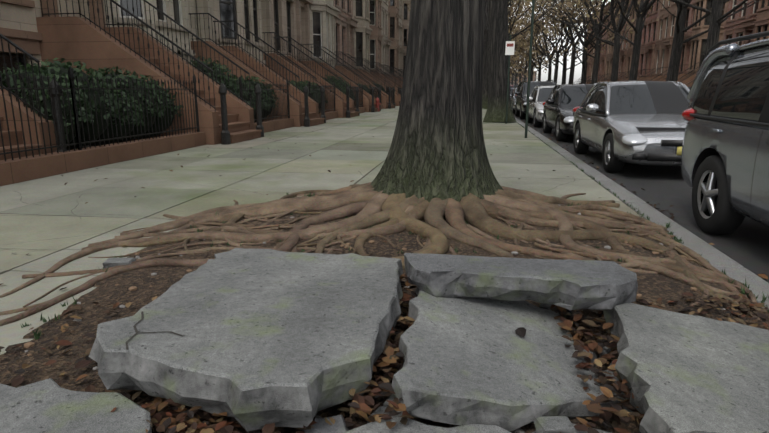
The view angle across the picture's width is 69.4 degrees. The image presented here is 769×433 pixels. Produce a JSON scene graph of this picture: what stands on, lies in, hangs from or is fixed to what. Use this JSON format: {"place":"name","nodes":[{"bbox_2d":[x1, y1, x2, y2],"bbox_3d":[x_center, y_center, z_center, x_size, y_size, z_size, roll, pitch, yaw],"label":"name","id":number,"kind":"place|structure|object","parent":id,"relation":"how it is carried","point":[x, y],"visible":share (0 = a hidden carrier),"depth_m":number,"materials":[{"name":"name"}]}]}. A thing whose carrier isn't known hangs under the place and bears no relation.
{"place":"outdoors","nodes":[
{"label":"outdoors","id":0,"kind":"place"},
{"bbox_2d":[0,56,397,149],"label":"hedges","id":1,"kind":"object","parent":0,"point":[99,74],"depth_m":10.20,"materials":[{"name":"green plant"}]},
{"bbox_2d":[395,2,517,62],"bbox_3d":[10.013,-22.433,58.568,17.907,20.142,15.443,2,13,9],"label":"street tree","id":2,"kind":"object","parent":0,"point":[484,43],"depth_m":56.40,"materials":[{"name":"brown plant"}]},
{"bbox_2d":[483,0,562,66],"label":"street tree","id":3,"kind":"object","parent":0,"point":[515,18],"depth_m":45.15,"materials":[{"name":"brown plant"}]},
{"bbox_2d":[510,53,539,84],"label":"street tree","id":4,"kind":"object","parent":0,"point":[512,75],"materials":[{"name":"brown plant"}]},
{"bbox_2d":[509,0,594,81],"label":"street tree","id":5,"kind":"object","parent":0,"point":[549,66],"depth_m":89.08,"materials":[{"name":"brown plant"}]},
{"bbox_2d":[508,0,599,82],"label":"street tree","id":6,"kind":"object","parent":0,"point":[556,64],"depth_m":81.53,"materials":[{"name":"brown plant"}]},
{"bbox_2d":[508,0,610,84],"label":"sky","id":7,"kind":"structure","parent":0,"point":[578,68],"materials":[{"name":"white"}]},
{"bbox_2d":[513,0,632,84],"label":"street tree","id":8,"kind":"object","parent":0,"point":[565,68],"depth_m":73.32,"materials":[{"name":"brown plant"}]},
{"bbox_2d":[508,0,658,80],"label":"street tree","id":9,"kind":"object","parent":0,"point":[616,44],"depth_m":47.57,"materials":[{"name":"brown plant"}]},
{"bbox_2d":[537,0,634,83],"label":"street tree","id":10,"kind":"object","parent":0,"point":[574,57],"depth_m":67.94,"materials":[{"name":"brown plant"}]},
{"bbox_2d":[538,0,669,83],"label":"street tree","id":11,"kind":"object","parent":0,"point":[584,43],"depth_m":59.49,"materials":[{"name":"brown plant"}]},
{"bbox_2d":[514,114,768,282],"bbox_3d":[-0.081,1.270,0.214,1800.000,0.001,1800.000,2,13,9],"label":"asphalt ground","id":12,"kind":"structure","parent":0,"point":[745,244],"depth_m":6.65,"materials":[{"name":"grey asphalt"}]},
{"bbox_2d":[0,116,768,432],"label":"dead leaves","id":13,"kind":"object","parent":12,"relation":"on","point":[388,355],"visible":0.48,"depth_m":2.01,"materials":[{"name":"brown plant"}]},
{"bbox_2d":[73,122,763,307],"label":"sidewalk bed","id":14,"kind":"object","parent":12,"relation":"on","point":[382,162],"depth_m":8.03,"materials":[{"name":"grey concrete"}]},
{"bbox_2d":[0,86,90,185],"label":"house","id":15,"kind":"structure","parent":14,"relation":"on","point":[24,168],"depth_m":7.92,"materials":[{"name":"brown stone"}]},
{"bbox_2d":[0,33,81,160],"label":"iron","id":16,"kind":"object","parent":15,"relation":"attached to","point":[55,92],"visible":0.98,"depth_m":7.94,"materials":[{"name":"black metal"}]},
{"bbox_2d":[0,0,261,167],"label":"house","id":17,"kind":"structure","parent":14,"relation":"on","point":[25,25],"depth_m":11.94,"materials":[{"name":"brown stone"}]},
{"bbox_2d":[40,0,263,148],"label":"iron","id":18,"kind":"object","parent":17,"relation":"attached to","point":[225,132],"visible":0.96,"depth_m":11.81,"materials":[{"name":"black metal"}]},
{"bbox_2d":[103,0,324,132],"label":"house","id":19,"kind":"structure","parent":14,"relation":"on","point":[178,11],"depth_m":17.73,"materials":[{"name":"brown stone"}]},
{"bbox_2d":[188,13,325,126],"bbox_3d":[-4.600,-4.504,16.983,4.139,3.551,6.022,2,13,9],"label":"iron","id":20,"kind":"object","parent":19,"relation":"on","point":[305,90],"visible":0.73,"depth_m":17.74,"materials":[{"name":"black metal"}]},
{"bbox_2d":[212,0,358,119],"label":"house","id":21,"kind":"structure","parent":14,"relation":"on","point":[254,17],"depth_m":22.42,"materials":[{"name":"brown stone"}]},
{"bbox_2d":[262,32,359,117],"bbox_3d":[-3.658,-5.839,22.860,4.139,3.551,6.022,2,13,9],"label":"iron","id":22,"kind":"object","parent":21,"relation":"on","point":[330,86],"visible":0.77,"depth_m":23.63,"materials":[{"name":"black metal"}]},
{"bbox_2d":[271,0,380,112],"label":"house","id":23,"kind":"structure","parent":14,"relation":"on","point":[291,18],"depth_m":29.26,"materials":[{"name":"brown stone"}]},
{"bbox_2d":[309,0,394,108],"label":"house","id":24,"kind":"structure","parent":14,"relation":"on","point":[323,14],"depth_m":32.56,"materials":[{"name":"beige stone"}]},
{"bbox_2d":[333,0,400,105],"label":"house","id":25,"kind":"structure","parent":14,"relation":"on","point":[346,23],"depth_m":40.86,"materials":[{"name":"stone"}]},
{"bbox_2d":[353,0,397,91],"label":"house","id":26,"kind":"structure","parent":14,"relation":"on","point":[363,30],"depth_m":43.97,"materials":[{"name":"beige stone"}]},
{"bbox_2d":[370,61,402,94],"bbox_3d":[0.110,-11.180,46.368,4.139,3.551,6.022,2,13,9],"label":"stair railing","id":27,"kind":"object","parent":26,"relation":"attached to","point":[376,71],"visible":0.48,"depth_m":47.13,"materials":[{"name":"black metal"}]},
{"bbox_2d":[0,106,762,354],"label":"sidewalk flags","id":28,"kind":"object","parent":14,"relation":"on","point":[259,170],"visible":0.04,"depth_m":6.87,"materials":[{"name":"concrete"}]},
{"bbox_2d":[1,172,574,349],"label":"cracks","id":29,"kind":"object","parent":28,"relation":"on","point":[134,326],"visible":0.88,"depth_m":2.20,"materials":[{"name":"grey"}]},
{"bbox_2d":[298,44,380,111],"bbox_3d":[-2.716,-7.174,28.737,4.139,3.551,6.022,2,13,9],"label":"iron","id":30,"kind":"object","parent":28,"relation":"on","point":[352,94],"visible":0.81,"depth_m":29.48,"materials":[{"name":"black metal"}]},
{"bbox_2d":[338,52,394,108],"bbox_3d":[-1.774,-8.509,34.614,4.139,3.551,6.022,2,13,9],"label":"stair railing","id":31,"kind":"object","parent":28,"relation":"on","point":[389,91],"visible":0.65,"depth_m":35.43,"materials":[{"name":"black metal"}]},
{"bbox_2d":[349,57,401,102],"bbox_3d":[-0.832,-9.845,40.491,4.139,3.551,6.022,2,13,9],"label":"stair railing","id":32,"kind":"object","parent":28,"relation":"on","point":[391,88],"visible":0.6,"depth_m":41.21,"materials":[{"name":"black metal"}]},
{"bbox_2d":[374,97,380,111],"bbox_3d":[-0.382,-6.199,30.741,0.299,0.760,0.300,-9,16,-35],"label":"hydrant","id":33,"kind":"object","parent":28,"relation":"on","point":[377,103],"visible":0.92,"depth_m":30.66,"materials":[{"name":"red metal"}]},
{"bbox_2d":[0,193,768,432],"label":"soil","id":34,"kind":"structure","parent":28,"relation":"on","point":[652,287],"depth_m":2.92,"materials":[{"name":"brown soil"}]},
{"bbox_2d":[24,195,725,432],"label":"pebbles","id":35,"kind":"object","parent":34,"relation":"on","point":[133,288],"visible":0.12,"depth_m":3.18,"materials":[{"name":"grey"}]},
{"bbox_2d":[0,182,766,325],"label":"roots","id":36,"kind":"object","parent":34,"relation":"on","point":[365,206],"visible":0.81,"depth_m":4.18,"materials":[{"name":"brown wood"}]},
{"bbox_2d":[0,248,768,432],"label":"broken slabs","id":37,"kind":"structure","parent":34,"relation":"on","point":[287,339],"depth_m":1.99,"materials":[{"name":"grey concrete"}]},
{"bbox_2d":[20,121,768,339],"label":"grass tufts","id":38,"kind":"object","parent":28,"relation":"on","point":[764,298],"visible":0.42,"depth_m":4.03,"materials":[{"name":"green plant"}]},
{"bbox_2d":[483,0,515,122],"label":"street tree","id":39,"kind":"object","parent":28,"relation":"on","point":[498,33],"visible":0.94,"depth_m":19.95,"materials":[{"name":"brown plant"}]},
{"bbox_2d":[508,2,528,69],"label":"street tree","id":40,"kind":"object","parent":28,"relation":"on","point":[517,48],"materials":[{"name":"brown plant"}]},
{"bbox_2d":[505,0,534,137],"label":"sign poles","id":41,"kind":"object","parent":28,"relation":"on","point":[510,47],"visible":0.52,"depth_m":13.52,"materials":[{"name":"grey"}]},
{"bbox_2d":[507,0,537,55],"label":"street tree","id":42,"kind":"object","parent":28,"relation":"on","point":[520,19],"depth_m":73.26,"materials":[{"name":"brown plant"}]},
{"bbox_2d":[482,0,567,92],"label":"street tree","id":43,"kind":"object","parent":28,"relation":"on","point":[486,36],"depth_m":41.23,"materials":[{"name":"brown plant"}]},
{"bbox_2d":[507,0,549,45],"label":"street tree","id":44,"kind":"object","parent":28,"relation":"on","point":[526,4],"depth_m":63.81,"materials":[{"name":"brown plant"}]},
{"bbox_2d":[369,0,402,87],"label":"house","id":45,"kind":"structure","parent":14,"relation":"on","point":[376,36],"depth_m":49.77,"materials":[{"name":"beige stone"}]},
{"bbox_2d":[381,64,403,81],"bbox_3d":[1.052,-12.515,52.245,4.139,3.551,6.022,2,13,9],"label":"stair railing","id":46,"kind":"object","parent":45,"relation":"attached to","point":[392,69],"visible":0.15,"depth_m":54.82,"materials":[{"name":"black metal"}]},
{"bbox_2d":[381,0,402,83],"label":"house","id":47,"kind":"structure","parent":14,"relation":"on","point":[385,43],"depth_m":58.35,"materials":[{"name":"beige stone"}]},
{"bbox_2d":[388,0,402,78],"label":"house","id":48,"kind":"structure","parent":14,"relation":"on","point":[393,23],"depth_m":61.09,"materials":[{"name":"beige stone"}]},
{"bbox_2d":[398,0,404,75],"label":"house","id":49,"kind":"structure","parent":14,"relation":"on","point":[400,57],"depth_m":70.45,"materials":[{"name":"brown stone"}]},
{"bbox_2d":[402,0,410,74],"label":"house","id":50,"kind":"structure","parent":14,"relation":"on","point":[405,18],"depth_m":72.16,"materials":[{"name":"beige stone"}]},
{"bbox_2d":[371,0,502,219],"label":"trunk","id":51,"kind":"object","parent":14,"relation":"on","point":[437,149],"visible":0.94,"depth_m":4.77,"materials":[{"name":"brown plant"}]},
{"bbox_2d":[510,87,517,113],"bbox_3d":[8.187,-6.690,31.931,2.211,1.472,4.675,2,13,9],"label":"silver car","id":52,"kind":"object","parent":12,"relation":"on","point":[513,101],"visible":0.25,"depth_m":31.29,"materials":[{"name":"paint"}]},
{"bbox_2d":[510,71,536,84],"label":"building","id":53,"kind":"structure","parent":12,"relation":"on","point":[534,77],"depth_m":397.36,"materials":[{"name":"brown"}]},
{"bbox_2d":[515,80,556,118],"bbox_3d":[7.298,-5.582,26.353,2.302,1.782,4.965,2,13,9],"label":"dark grey car","id":54,"kind":"object","parent":12,"relation":"on","point":[521,99],"visible":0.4,"depth_m":25.78,"materials":[{"name":"paint"}]},
{"bbox_2d":[526,85,555,126],"bbox_3d":[6.411,-4.173,20.852,2.211,1.472,4.675,2,13,9],"label":"white car","id":55,"kind":"object","parent":12,"relation":"on","point":[539,97],"visible":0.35,"depth_m":20.39,"materials":[{"name":"paint"}]},
{"bbox_2d":[542,84,592,140],"bbox_3d":[5.546,-2.947,15.456,2.211,1.472,4.675,2,13,9],"label":"black car","id":56,"kind":"object","parent":12,"relation":"on","point":[561,102],"visible":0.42,"depth_m":15.01,"materials":[{"name":"paint"}]},
{"bbox_2d":[572,80,689,171],"bbox_3d":[4.654,-1.711,10.016,2.211,1.472,4.675,2,13,9],"label":"silver sedan","id":57,"kind":"object","parent":12,"relation":"on","point":[618,124],"visible":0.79,"depth_m":9.30,"materials":[{"name":"paint"}]},
{"bbox_2d":[515,117,768,309],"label":"curb","id":58,"kind":"structure","parent":12,"relation":"on","point":[720,261],"depth_m":4.63,"materials":[{"name":"concrete"}]},
{"bbox_2d":[680,31,768,233],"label":"suv","id":59,"kind":"object","parent":12,"relation":"on","point":[725,158],"visible":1,"depth_m":4.79,"materials":[{"name":"paint"}]},
{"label":"opposite sidewalk","id":60,"kind":"structure","parent":0,"visible":0},
{"bbox_2d":[510,51,543,82],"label":"street tree","id":61,"kind":"object","parent":60,"relation":"on","point":[521,71],"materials":[{"name":"brown plant"}]},
{"bbox_2d":[510,20,551,84],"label":"street tree","id":62,"kind":"object","parent":60,"relation":"on","point":[523,60],"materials":[{"name":"brown plant"}]},
{"bbox_2d":[510,13,553,81],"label":"street tree","id":63,"kind":"object","parent":60,"relation":"on","point":[526,42],"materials":[{"name":"brown plant"}]},
{"bbox_2d":[510,21,563,81],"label":"street tree","id":64,"kind":"object","parent":60,"relation":"on","point":[547,62],"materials":[{"name":"brown plant"}]},
{"bbox_2d":[508,0,590,80],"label":"street tree","id":65,"kind":"object","parent":60,"relation":"on","point":[536,43],"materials":[{"name":"brown plant"}]},
{"bbox_2d":[513,0,607,80],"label":"street tree","id":66,"kind":"object","parent":60,"relation":"on","point":[526,47],"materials":[{"name":"brown plant"}]},
{"bbox_2d":[523,0,621,83],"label":"street tree","id":67,"kind":"object","parent":60,"relation":"on","point":[597,47],"depth_m":54.41,"materials":[{"name":"brown plant"}]},
{"bbox_2d":[508,0,662,80],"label":"street tree","id":68,"kind":"object","parent":60,"relation":"on","point":[644,7],"depth_m":41.66,"materials":[{"name":"brown plant"}]},
{"bbox_2d":[585,17,591,79],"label":"house","id":69,"kind":"structure","parent":60,"relation":"on","point":[588,62],"depth_m":100.99,"materials":[{"name":"stone"}]},
{"bbox_2d":[586,10,599,83],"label":"house","id":70,"kind":"structure","parent":60,"relation":"on","point":[592,63],"depth_m":97.89,"materials":[{"name":"stone"}]},
{"bbox_2d":[597,4,609,81],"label":"house","id":71,"kind":"structure","parent":60,"relation":"on","point":[602,64],"depth_m":89.62,"materials":[{"name":"stone"}]},
{"bbox_2d":[602,3,619,81],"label":"house","id":72,"kind":"structure","parent":60,"relation":"on","point":[609,56],"depth_m":85.48,"materials":[{"name":"brown brick"}]},
{"bbox_2d":[617,0,631,80],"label":"house","id":73,"kind":"structure","parent":60,"relation":"on","point":[622,59],"depth_m":77.45,"materials":[{"name":"brick"}]},
{"bbox_2d":[621,0,644,80],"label":"house","id":74,"kind":"structure","parent":60,"relation":"on","point":[630,51],"depth_m":74.37,"materials":[{"name":"brown stone"}]},
{"bbox_2d":[622,69,651,80],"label":"iron","id":75,"kind":"object","parent":60,"relation":"on","point":[641,73],"visible":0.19,"depth_m":65.19,"materials":[{"name":"black metal"}]},
{"bbox_2d":[637,0,659,80],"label":"house","id":76,"kind":"structure","parent":60,"relation":"on","point":[648,45],"depth_m":66.35,"materials":[{"name":"brick"}]},
{"bbox_2d":[647,0,676,80],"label":"house","id":77,"kind":"structure","parent":60,"relation":"on","point":[665,36],"depth_m":61.14,"materials":[{"name":"brown stone"}]},
{"bbox_2d":[638,67,667,80],"bbox_3d":[28.739,-14.854,62.539,4.139,3.551,6.022,2,13,9],"label":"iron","id":78,"kind":"object","parent":77,"relation":"attached to","point":[645,78],"visible":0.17,"depth_m":59.66,"materials":[{"name":"black metal"}]},
{"bbox_2d":[663,0,695,81],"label":"house","id":79,"kind":"structure","parent":60,"relation":"on","point":[685,55],"depth_m":54.47,"materials":[{"name":"brick"}]},
{"bbox_2d":[650,65,686,80],"bbox_3d":[27.797,-13.519,56.663,4.139,3.551,6.022,2,13,9],"label":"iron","id":80,"kind":"object","parent":79,"relation":"attached to","point":[665,74],"visible":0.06,"depth_m":55.16,"materials":[{"name":"black metal"}]},
{"bbox_2d":[635,0,760,81],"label":"street tree","id":81,"kind":"object","parent":60,"relation":"on","point":[676,51],"depth_m":33.79,"materials":[{"name":"brown plant"}]},
{"bbox_2d":[681,0,727,86],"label":"house","id":82,"kind":"structure","parent":60,"relation":"on","point":[697,48],"depth_m":49.77,"materials":[{"name":"brown brick"}]},
{"bbox_2d":[678,63,700,83],"bbox_3d":[26.855,-12.184,50.785,4.139,3.551,6.022,2,13,9],"label":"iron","id":83,"kind":"object","parent":82,"relation":"attached to","point":[689,73],"visible":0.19,"depth_m":49.36,"materials":[{"name":"black metal"}]},
{"bbox_2d":[673,0,747,58],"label":"street tree","id":84,"kind":"object","parent":60,"relation":"on","point":[716,17],"visible":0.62,"depth_m":28.13,"materials":[{"name":"black plant"}]},
{"bbox_2d":[723,0,758,45],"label":"house","id":85,"kind":"structure","parent":60,"relation":"on","point":[740,23],"depth_m":43.78,"materials":[{"name":"brick"}]},
{"bbox_2d":[753,0,768,41],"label":"house","id":86,"kind":"structure","parent":60,"relation":"on","point":[761,22],"depth_m":38.92,"materials":[{"name":"brown stone"}]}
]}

